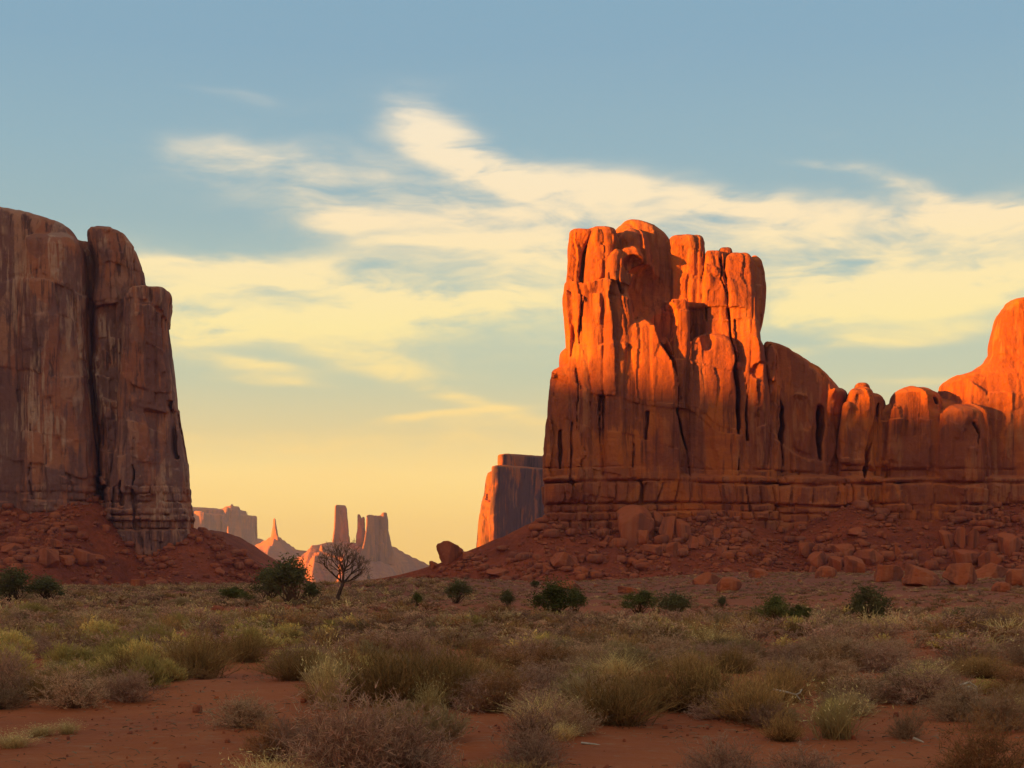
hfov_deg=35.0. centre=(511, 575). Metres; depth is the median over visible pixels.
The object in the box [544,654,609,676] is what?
shrub
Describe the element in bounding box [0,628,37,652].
shrub
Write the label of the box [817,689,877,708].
shrub
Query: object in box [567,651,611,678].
shrub
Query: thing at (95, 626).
shrub
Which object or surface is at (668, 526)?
boulder
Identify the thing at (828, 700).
shrub
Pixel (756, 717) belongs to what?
shrub
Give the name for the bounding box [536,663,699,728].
shrub
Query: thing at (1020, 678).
shrub
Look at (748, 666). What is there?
shrub
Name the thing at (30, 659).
shrub
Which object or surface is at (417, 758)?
shrub
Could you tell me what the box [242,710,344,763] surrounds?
shrub
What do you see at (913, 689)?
shrub
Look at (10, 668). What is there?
shrub
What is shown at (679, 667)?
shrub
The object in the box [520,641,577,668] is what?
shrub
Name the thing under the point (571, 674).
shrub
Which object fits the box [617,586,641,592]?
boulder
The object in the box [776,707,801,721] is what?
shrub
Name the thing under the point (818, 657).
shrub
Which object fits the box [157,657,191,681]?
shrub
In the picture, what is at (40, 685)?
shrub
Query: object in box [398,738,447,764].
shrub
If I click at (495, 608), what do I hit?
bush
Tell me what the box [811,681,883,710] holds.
shrub
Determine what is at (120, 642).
shrub
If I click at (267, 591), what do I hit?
bush
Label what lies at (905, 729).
shrub
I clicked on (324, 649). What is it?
shrub
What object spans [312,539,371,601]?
dead tree
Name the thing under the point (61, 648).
shrub
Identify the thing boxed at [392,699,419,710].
shrub
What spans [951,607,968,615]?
bush
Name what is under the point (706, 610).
bush
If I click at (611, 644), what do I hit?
shrub
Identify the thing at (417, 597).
bush
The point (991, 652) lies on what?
shrub
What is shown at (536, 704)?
shrub
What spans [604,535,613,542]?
rock
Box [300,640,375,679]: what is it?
shrub
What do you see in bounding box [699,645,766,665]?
shrub
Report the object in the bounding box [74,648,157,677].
shrub
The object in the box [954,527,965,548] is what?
boulder
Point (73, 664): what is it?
shrub
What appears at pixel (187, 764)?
pebbles
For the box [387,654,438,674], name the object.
shrub
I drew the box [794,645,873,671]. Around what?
shrub
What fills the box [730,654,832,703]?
shrub
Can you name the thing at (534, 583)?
bush
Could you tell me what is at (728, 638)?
shrub
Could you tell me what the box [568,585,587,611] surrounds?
bush
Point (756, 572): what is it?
boulder
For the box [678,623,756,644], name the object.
grass tuft
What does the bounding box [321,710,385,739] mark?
shrub
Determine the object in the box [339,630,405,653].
shrub
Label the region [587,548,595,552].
rock
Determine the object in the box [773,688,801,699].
branch
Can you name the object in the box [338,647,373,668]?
shrub
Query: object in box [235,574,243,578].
rock
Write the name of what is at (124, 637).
shrub
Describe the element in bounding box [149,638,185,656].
shrub
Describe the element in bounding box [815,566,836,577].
boulder
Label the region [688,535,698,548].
boulder
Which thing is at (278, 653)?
shrub
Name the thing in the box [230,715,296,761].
shrub
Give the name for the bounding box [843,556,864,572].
boulder
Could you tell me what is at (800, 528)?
rock
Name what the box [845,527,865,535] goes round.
boulder
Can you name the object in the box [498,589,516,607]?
bush
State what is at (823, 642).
shrub
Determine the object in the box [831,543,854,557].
boulder
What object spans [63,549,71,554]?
rock
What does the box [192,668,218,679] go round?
shrub
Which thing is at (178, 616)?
shrub
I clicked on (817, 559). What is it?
boulder
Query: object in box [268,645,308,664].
shrub
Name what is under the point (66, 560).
boulder
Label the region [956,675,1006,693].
shrub
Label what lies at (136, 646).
shrub
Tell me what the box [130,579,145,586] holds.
boulder
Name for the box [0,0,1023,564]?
sky
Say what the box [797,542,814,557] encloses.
boulder
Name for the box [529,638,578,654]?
shrub
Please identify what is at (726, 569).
rock
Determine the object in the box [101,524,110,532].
boulder
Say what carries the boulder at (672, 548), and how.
on the sandstone butte at (677, 388)
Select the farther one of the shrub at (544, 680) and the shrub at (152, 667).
the shrub at (152, 667)
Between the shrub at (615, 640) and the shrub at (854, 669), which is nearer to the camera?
the shrub at (854, 669)
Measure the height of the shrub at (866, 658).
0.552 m
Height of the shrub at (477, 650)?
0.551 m
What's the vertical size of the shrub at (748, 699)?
0.852 m
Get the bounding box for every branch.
[581,742,599,744]
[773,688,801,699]
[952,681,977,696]
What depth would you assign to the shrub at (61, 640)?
38.06 m
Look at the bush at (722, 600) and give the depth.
103.96 m
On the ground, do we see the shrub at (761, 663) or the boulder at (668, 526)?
the shrub at (761, 663)
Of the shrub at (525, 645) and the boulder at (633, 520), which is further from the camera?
the boulder at (633, 520)
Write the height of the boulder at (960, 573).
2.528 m
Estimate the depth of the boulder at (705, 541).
374.01 m
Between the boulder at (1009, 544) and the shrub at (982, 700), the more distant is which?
the boulder at (1009, 544)
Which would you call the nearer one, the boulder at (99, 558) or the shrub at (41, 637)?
the shrub at (41, 637)
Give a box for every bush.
[0,563,42,602]
[22,571,70,600]
[217,583,256,600]
[246,563,290,598]
[249,552,323,603]
[300,582,325,600]
[408,591,423,605]
[436,578,476,603]
[475,603,533,613]
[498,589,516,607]
[526,574,589,613]
[530,580,538,587]
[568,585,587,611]
[618,587,659,613]
[651,587,696,615]
[689,606,730,617]
[716,595,729,608]
[752,589,791,626]
[782,599,812,618]
[844,583,899,619]
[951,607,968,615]
[961,604,1019,620]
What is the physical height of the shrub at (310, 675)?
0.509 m
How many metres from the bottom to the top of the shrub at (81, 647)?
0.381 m
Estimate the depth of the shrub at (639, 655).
35.44 m
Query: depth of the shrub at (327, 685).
24.45 m
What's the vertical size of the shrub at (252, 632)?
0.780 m
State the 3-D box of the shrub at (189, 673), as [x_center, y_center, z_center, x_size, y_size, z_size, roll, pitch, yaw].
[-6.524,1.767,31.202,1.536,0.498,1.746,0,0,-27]
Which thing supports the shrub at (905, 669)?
on the ground
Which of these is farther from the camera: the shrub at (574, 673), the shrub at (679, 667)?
the shrub at (679, 667)
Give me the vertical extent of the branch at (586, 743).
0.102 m
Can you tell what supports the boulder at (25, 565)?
on the sandstone butte at (88, 401)
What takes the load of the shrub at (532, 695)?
on the ground
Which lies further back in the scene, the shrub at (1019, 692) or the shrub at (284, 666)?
the shrub at (284, 666)
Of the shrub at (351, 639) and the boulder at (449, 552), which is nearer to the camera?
the shrub at (351, 639)
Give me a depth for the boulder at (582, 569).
363.68 m
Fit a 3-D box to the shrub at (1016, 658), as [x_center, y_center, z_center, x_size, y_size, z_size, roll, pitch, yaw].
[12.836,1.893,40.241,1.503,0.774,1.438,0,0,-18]
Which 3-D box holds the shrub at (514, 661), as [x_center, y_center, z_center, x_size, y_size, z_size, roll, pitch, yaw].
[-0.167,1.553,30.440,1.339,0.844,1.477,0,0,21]
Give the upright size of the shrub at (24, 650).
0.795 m
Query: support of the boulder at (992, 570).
on the ground
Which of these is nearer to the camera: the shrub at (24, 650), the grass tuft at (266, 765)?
the grass tuft at (266, 765)
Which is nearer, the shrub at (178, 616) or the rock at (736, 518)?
the shrub at (178, 616)
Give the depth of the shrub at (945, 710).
23.73 m
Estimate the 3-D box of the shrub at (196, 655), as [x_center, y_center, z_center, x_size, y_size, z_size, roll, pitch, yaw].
[-6.468,1.464,33.377,2.662,1.307,2.408,0,0,32]
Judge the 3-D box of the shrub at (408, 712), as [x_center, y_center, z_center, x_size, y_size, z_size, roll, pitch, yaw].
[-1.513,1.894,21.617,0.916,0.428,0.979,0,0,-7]
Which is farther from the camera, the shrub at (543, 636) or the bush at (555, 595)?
the bush at (555, 595)
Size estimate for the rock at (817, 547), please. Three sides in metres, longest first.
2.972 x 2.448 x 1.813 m
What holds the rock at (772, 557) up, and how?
on the sandstone butte at (677, 388)
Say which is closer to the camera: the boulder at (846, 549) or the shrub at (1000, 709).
the shrub at (1000, 709)
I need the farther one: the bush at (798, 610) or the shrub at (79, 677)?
the bush at (798, 610)
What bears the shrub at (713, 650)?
on the ground
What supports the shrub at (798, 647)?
on the ground
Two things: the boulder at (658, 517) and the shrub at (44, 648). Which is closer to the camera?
the shrub at (44, 648)
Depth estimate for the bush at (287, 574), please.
122.44 m
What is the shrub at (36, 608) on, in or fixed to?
on the ground
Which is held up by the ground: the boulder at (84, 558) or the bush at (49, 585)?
the bush at (49, 585)
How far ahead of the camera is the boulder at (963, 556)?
366.90 m
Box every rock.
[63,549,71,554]
[176,542,187,544]
[215,568,224,575]
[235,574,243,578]
[578,539,588,543]
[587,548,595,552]
[598,541,607,547]
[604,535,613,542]
[647,554,657,559]
[704,553,712,559]
[722,568,732,571]
[732,516,740,520]
[763,555,774,561]
[796,526,806,531]
[812,544,825,551]
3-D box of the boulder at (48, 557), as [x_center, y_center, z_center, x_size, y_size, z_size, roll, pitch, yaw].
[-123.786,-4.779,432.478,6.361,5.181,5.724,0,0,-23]
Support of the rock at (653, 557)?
on the sandstone butte at (677, 388)
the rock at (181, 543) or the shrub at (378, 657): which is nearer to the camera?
the shrub at (378, 657)
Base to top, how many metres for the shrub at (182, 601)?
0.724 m
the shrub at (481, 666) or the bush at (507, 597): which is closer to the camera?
the shrub at (481, 666)
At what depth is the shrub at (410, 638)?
37.97 m
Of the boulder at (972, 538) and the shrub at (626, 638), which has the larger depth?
the boulder at (972, 538)
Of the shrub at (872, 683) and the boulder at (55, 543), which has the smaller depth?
the shrub at (872, 683)
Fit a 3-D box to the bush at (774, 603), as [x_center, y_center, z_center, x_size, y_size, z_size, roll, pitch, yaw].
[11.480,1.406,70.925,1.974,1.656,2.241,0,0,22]
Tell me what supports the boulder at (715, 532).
on the sandstone butte at (677, 388)
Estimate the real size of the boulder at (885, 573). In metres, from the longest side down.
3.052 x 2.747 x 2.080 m
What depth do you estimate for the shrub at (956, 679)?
29.37 m
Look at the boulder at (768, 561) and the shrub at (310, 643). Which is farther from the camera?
the boulder at (768, 561)
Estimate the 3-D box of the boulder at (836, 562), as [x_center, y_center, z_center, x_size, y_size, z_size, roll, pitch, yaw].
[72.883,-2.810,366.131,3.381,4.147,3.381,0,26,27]
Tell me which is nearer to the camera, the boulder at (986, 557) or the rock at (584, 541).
the boulder at (986, 557)
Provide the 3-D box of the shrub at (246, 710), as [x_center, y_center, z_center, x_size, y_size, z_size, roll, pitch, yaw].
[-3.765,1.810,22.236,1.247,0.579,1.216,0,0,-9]
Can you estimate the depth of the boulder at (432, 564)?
394.50 m
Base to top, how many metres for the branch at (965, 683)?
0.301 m
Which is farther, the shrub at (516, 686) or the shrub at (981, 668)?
the shrub at (981, 668)
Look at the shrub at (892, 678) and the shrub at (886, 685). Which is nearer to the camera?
the shrub at (886, 685)
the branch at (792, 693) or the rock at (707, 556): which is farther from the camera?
the rock at (707, 556)
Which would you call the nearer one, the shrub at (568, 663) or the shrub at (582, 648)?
the shrub at (568, 663)
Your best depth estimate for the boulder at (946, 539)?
376.71 m
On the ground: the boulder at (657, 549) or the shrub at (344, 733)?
the shrub at (344, 733)
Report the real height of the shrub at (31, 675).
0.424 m
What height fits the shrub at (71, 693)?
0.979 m
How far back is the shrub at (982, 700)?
23.88 m
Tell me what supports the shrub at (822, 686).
on the ground
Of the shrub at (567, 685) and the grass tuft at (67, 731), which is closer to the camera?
the grass tuft at (67, 731)
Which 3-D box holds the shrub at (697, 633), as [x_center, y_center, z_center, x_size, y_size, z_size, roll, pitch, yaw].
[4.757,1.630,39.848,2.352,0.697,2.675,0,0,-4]
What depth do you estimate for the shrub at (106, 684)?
27.00 m
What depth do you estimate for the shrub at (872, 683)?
26.79 m
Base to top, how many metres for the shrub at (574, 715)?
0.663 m
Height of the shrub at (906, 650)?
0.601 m
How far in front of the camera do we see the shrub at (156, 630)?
48.23 m
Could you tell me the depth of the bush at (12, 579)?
132.35 m
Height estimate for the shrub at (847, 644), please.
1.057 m
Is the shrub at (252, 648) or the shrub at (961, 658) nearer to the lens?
the shrub at (961, 658)
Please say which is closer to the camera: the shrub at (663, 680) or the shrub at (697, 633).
the shrub at (663, 680)
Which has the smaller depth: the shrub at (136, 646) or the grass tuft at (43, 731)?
the grass tuft at (43, 731)
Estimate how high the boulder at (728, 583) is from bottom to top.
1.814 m
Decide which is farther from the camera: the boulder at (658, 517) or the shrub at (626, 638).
the boulder at (658, 517)
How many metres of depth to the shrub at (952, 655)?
34.91 m
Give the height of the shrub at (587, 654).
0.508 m
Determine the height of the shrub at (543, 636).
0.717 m
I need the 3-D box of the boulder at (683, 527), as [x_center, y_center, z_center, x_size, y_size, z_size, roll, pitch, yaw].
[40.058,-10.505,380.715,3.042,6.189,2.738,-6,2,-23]
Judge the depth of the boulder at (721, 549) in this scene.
367.70 m
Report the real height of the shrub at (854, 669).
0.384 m
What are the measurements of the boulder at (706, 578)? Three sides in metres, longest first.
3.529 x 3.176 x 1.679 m
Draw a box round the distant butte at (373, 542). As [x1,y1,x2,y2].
[284,505,429,582]
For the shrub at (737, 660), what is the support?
on the ground
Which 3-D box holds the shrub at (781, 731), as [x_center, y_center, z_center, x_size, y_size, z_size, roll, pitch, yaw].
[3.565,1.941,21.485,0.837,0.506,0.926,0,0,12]
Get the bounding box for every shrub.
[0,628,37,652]
[0,633,34,659]
[0,634,37,699]
[0,641,36,669]
[0,672,41,711]
[2,642,39,668]
[3,601,60,615]
[7,671,61,699]
[12,667,57,684]
[19,630,55,652]
[24,638,74,659]
[24,656,112,709]
[36,660,68,676]
[39,637,78,655]
[40,639,80,667]
[48,669,97,683]
[49,644,115,666]
[58,659,100,680]
[68,644,94,650]
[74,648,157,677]
[80,679,104,695]
[84,619,121,633]
[84,669,125,699]
[85,653,118,677]
[92,643,133,668]
[96,660,169,703]
[98,636,133,655]
[109,635,129,644]
[110,634,170,661]
[122,647,175,688]
[130,620,181,644]
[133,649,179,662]
[142,618,254,677]
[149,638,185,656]
[155,642,200,655]
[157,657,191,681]
[160,658,218,680]
[166,597,195,605]
[167,610,192,628]
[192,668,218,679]
[194,688,278,729]
[199,637,240,659]
[215,630,279,662]
[228,625,266,647]
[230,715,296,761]
[242,642,345,680]
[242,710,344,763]
[251,642,322,673]
[257,666,416,767]
[260,644,304,665]
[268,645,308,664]
[269,637,335,662]
[280,669,374,704]
[287,644,326,662]
[291,635,490,707]
[296,630,359,710]
[297,659,362,682]
[298,640,337,660]
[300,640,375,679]
[320,618,339,630]
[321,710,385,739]
[327,695,437,740]
[331,623,395,652]
[334,688,493,767]
[336,637,393,660]
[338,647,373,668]
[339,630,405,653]
[365,647,395,665]
[380,622,454,658]
[383,703,430,731]
[385,627,527,709]
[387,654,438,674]
[389,650,433,671]
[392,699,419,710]
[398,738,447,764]
[400,672,454,719]
[410,636,459,656]
[413,703,478,741]
[423,643,454,667]
[443,652,515,679]
[444,756,572,767]
[445,668,529,714]
[453,665,519,705]
[461,657,543,712]
[464,635,502,657]
[472,688,599,725]
[478,638,536,678]
[479,647,504,659]
[487,729,569,767]
[492,629,561,662]
[493,694,573,754]
[497,677,567,714]
[509,658,571,700]
[513,661,550,678]
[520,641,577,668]
[525,630,561,648]
[528,660,579,680]
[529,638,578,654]
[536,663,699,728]
[537,673,608,703]
[539,691,607,736]
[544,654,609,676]
[545,635,626,658]
[545,652,590,669]
[546,662,618,696]
[551,626,609,648]
[553,648,612,663]
[554,665,607,684]
[565,644,627,669]
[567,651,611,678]
[578,627,659,656]
[593,638,640,657]
[597,641,633,652]
[604,652,702,712]
[606,640,663,670]
[608,649,646,671]
[616,675,647,690]
[625,639,769,715]
[631,628,699,659]
[644,645,696,669]
[649,646,706,664]
[655,648,724,672]
[667,729,771,767]
[674,629,743,650]
[683,689,759,718]
[684,701,728,720]
[691,631,766,649]
[692,667,821,724]
[695,639,762,669]
[698,664,722,680]
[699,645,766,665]
[700,636,739,651]
[706,644,762,673]
[719,640,765,657]
[722,635,771,657]
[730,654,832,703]
[731,660,756,671]
[732,651,779,670]
[738,700,796,727]
[747,643,809,667]
[748,739,850,767]
[750,708,810,742]
[755,650,818,681]
[761,637,828,659]
[769,628,853,653]
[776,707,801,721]
[786,676,899,740]
[793,650,860,681]
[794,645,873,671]
[801,635,852,654]
[803,624,894,667]
[804,649,847,668]
[804,668,874,695]
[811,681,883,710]
[814,696,852,721]
[817,664,897,703]
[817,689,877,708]
[824,634,871,658]
[831,656,865,673]
[836,690,881,716]
[848,636,923,672]
[856,651,890,669]
[859,658,966,705]
[859,675,914,701]
[875,637,923,656]
[878,670,910,685]
[880,702,932,739]
[889,664,920,676]
[899,659,923,666]
[910,654,959,676]
[910,692,984,723]
[915,671,1000,721]
[915,701,1023,767]
[926,645,976,667]
[927,656,958,673]
[928,671,977,689]
[938,652,1016,674]
[940,651,1023,678]
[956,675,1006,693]
[956,694,1022,719]
[958,642,1010,662]
[963,678,1023,732]
[981,659,1023,693]
[981,680,1023,703]
[1001,639,1023,665]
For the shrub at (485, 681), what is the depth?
24.85 m
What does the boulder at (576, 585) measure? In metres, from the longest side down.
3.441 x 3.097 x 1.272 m
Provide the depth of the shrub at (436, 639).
38.24 m
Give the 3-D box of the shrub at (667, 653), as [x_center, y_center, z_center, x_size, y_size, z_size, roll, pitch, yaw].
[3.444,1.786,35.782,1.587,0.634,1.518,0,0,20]
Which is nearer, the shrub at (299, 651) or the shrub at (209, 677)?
the shrub at (209, 677)
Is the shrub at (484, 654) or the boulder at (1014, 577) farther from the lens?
the boulder at (1014, 577)
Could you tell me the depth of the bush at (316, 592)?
125.77 m
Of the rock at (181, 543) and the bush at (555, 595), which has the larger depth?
the rock at (181, 543)
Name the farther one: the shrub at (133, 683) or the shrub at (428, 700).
the shrub at (133, 683)
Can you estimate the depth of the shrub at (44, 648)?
37.84 m
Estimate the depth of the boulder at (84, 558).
443.60 m
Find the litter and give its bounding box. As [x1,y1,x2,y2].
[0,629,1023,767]
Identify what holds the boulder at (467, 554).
on the sandstone butte at (677, 388)
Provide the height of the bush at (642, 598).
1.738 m
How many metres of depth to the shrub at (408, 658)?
31.55 m
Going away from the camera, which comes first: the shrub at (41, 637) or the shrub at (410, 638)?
the shrub at (410, 638)
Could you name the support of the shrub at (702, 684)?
on the ground
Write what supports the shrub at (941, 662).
on the ground
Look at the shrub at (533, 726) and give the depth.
19.71 m
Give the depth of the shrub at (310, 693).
25.27 m
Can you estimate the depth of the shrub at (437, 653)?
34.09 m
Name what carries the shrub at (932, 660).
on the ground
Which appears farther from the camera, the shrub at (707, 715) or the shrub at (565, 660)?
the shrub at (565, 660)
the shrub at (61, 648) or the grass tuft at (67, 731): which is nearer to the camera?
the grass tuft at (67, 731)
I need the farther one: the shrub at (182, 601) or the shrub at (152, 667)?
the shrub at (182, 601)
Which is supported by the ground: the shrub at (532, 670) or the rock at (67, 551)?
the shrub at (532, 670)
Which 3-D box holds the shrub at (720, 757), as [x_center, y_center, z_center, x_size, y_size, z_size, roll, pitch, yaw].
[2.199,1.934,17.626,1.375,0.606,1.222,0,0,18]
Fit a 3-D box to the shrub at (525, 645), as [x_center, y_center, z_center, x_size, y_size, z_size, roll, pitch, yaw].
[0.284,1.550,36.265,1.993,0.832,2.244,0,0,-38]
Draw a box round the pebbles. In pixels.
[8,630,1014,767]
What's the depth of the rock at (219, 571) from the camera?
466.06 m
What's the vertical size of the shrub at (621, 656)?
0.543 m
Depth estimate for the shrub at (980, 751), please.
17.84 m
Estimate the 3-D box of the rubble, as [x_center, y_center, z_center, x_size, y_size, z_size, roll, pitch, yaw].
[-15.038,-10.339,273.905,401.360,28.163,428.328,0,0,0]
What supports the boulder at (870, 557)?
on the sandstone butte at (677, 388)
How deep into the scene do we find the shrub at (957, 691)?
24.15 m
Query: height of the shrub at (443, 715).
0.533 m
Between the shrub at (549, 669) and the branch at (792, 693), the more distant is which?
the shrub at (549, 669)
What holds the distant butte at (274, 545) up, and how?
on the ground
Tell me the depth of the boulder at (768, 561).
369.82 m
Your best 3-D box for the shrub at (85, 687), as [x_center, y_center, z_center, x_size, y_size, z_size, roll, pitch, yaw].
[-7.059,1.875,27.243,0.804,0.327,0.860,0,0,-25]
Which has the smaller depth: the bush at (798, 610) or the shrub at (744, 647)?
the shrub at (744, 647)
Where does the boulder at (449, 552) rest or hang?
on the sandstone butte at (677, 388)
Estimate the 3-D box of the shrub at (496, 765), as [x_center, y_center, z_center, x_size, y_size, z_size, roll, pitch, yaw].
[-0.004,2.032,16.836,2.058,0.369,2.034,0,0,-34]
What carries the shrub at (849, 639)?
on the ground
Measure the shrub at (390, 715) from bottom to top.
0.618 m
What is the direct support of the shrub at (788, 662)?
on the ground
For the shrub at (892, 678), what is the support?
on the ground
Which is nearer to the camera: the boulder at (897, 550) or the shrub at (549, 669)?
the shrub at (549, 669)
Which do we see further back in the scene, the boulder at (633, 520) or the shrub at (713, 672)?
the boulder at (633, 520)
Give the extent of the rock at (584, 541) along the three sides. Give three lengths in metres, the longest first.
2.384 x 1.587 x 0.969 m
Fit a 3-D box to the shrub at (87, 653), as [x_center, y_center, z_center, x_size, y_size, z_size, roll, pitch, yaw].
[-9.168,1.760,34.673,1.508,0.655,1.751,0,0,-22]
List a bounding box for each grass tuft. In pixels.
[0,727,55,748]
[6,721,73,736]
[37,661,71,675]
[41,717,86,734]
[219,748,343,767]
[537,716,592,742]
[566,642,678,683]
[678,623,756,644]
[873,655,970,685]
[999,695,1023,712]
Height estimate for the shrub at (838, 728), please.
0.867 m
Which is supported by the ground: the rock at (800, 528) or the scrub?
the scrub
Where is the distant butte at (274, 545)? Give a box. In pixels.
[255,518,306,562]
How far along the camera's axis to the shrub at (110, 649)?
35.77 m
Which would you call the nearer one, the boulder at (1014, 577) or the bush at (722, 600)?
the bush at (722, 600)
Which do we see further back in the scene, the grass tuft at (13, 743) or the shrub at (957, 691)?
the shrub at (957, 691)
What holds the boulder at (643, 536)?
on the sandstone butte at (677, 388)
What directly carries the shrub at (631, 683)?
on the ground
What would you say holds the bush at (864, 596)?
on the ground
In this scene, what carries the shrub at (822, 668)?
on the ground
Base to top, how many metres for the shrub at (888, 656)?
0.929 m
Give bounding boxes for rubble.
[0,495,1023,624]
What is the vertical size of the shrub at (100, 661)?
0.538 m
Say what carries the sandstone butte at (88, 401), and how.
on the ground
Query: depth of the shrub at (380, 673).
24.82 m
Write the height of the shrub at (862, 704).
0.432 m
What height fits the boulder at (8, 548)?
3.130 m
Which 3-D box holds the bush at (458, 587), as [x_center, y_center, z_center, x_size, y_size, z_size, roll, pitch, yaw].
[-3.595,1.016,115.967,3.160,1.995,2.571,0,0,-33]
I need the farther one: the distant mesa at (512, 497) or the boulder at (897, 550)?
the distant mesa at (512, 497)
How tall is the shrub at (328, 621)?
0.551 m
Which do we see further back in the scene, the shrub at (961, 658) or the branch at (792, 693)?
the shrub at (961, 658)
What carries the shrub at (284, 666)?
on the ground
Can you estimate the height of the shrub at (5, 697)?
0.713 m
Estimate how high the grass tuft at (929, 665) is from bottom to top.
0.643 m
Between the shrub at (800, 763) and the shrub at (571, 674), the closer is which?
the shrub at (800, 763)
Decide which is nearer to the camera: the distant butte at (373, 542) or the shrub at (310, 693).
the shrub at (310, 693)
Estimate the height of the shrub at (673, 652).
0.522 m
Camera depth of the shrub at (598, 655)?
31.84 m
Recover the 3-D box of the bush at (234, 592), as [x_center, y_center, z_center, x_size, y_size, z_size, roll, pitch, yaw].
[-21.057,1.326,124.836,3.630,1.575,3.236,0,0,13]
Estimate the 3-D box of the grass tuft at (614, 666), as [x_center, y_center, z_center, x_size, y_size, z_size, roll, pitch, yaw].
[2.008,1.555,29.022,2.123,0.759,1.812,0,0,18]
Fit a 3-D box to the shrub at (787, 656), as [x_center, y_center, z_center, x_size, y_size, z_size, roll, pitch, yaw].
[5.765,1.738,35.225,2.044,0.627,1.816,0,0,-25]
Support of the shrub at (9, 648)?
on the ground
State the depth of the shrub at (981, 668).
32.64 m
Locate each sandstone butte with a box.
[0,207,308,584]
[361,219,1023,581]
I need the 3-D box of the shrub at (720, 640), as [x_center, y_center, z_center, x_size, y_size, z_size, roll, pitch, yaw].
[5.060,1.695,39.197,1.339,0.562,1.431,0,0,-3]
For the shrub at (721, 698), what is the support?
on the ground
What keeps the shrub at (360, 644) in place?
on the ground
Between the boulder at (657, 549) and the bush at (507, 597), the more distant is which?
the boulder at (657, 549)
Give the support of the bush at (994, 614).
on the ground
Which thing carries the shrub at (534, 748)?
on the ground
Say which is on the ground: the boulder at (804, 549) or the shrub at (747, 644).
the shrub at (747, 644)
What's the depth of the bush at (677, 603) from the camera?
85.20 m
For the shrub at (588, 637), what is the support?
on the ground
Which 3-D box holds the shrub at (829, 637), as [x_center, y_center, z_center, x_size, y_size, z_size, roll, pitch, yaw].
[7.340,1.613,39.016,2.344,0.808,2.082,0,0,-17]
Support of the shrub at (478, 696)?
on the ground
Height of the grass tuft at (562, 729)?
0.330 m
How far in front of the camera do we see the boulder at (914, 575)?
169.53 m
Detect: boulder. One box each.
[1,543,22,552]
[10,563,32,572]
[37,548,59,567]
[50,539,62,546]
[59,555,74,564]
[72,548,95,565]
[94,554,104,561]
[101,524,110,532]
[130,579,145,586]
[429,561,438,568]
[436,541,462,564]
[462,551,473,558]
[486,569,509,575]
[542,564,553,572]
[550,552,577,567]
[557,581,582,589]
[573,566,588,574]
[617,505,654,549]
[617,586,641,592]
[636,530,651,544]
[639,544,663,555]
[653,511,663,526]
[658,516,675,540]
[666,542,682,557]
[675,519,690,543]
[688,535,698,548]
[692,572,720,584]
[698,535,710,546]
[708,527,720,538]
[716,545,726,556]
[716,576,741,591]
[748,568,768,577]
[762,558,771,565]
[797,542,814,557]
[806,551,826,568]
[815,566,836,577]
[828,556,843,571]
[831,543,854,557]
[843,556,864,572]
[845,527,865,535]
[854,549,883,564]
[873,564,903,581]
[893,546,904,555]
[903,564,940,586]
[938,530,954,548]
[942,563,976,584]
[951,549,979,564]
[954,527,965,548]
[966,528,978,548]
[975,563,1007,577]
[978,551,1001,567]
[991,582,1010,591]
[997,532,1020,556]
[1005,568,1023,585]
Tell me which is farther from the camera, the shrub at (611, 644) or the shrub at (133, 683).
the shrub at (611, 644)
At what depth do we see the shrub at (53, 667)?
33.19 m
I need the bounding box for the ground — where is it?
[0,571,1023,767]
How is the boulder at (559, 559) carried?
on the sandstone butte at (677, 388)
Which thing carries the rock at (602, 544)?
on the sandstone butte at (677, 388)
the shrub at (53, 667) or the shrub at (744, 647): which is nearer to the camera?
the shrub at (53, 667)
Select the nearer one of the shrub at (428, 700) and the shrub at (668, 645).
the shrub at (428, 700)
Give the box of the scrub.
[0,570,1023,659]
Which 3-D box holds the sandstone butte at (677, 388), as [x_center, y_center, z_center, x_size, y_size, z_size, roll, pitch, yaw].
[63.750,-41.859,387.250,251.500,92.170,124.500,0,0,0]
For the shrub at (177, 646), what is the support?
on the ground
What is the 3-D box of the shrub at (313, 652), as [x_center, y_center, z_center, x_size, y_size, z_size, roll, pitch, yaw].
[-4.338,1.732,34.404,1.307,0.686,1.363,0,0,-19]
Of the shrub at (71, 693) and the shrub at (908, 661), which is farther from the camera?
the shrub at (908, 661)
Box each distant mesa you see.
[193,504,263,545]
[476,454,544,547]
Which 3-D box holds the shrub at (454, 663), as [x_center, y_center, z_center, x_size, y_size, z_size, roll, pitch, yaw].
[-0.973,1.406,25.365,2.645,1.291,2.393,0,0,11]
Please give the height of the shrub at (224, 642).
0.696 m
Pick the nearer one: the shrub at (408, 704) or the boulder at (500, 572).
the shrub at (408, 704)
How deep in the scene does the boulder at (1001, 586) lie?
131.06 m

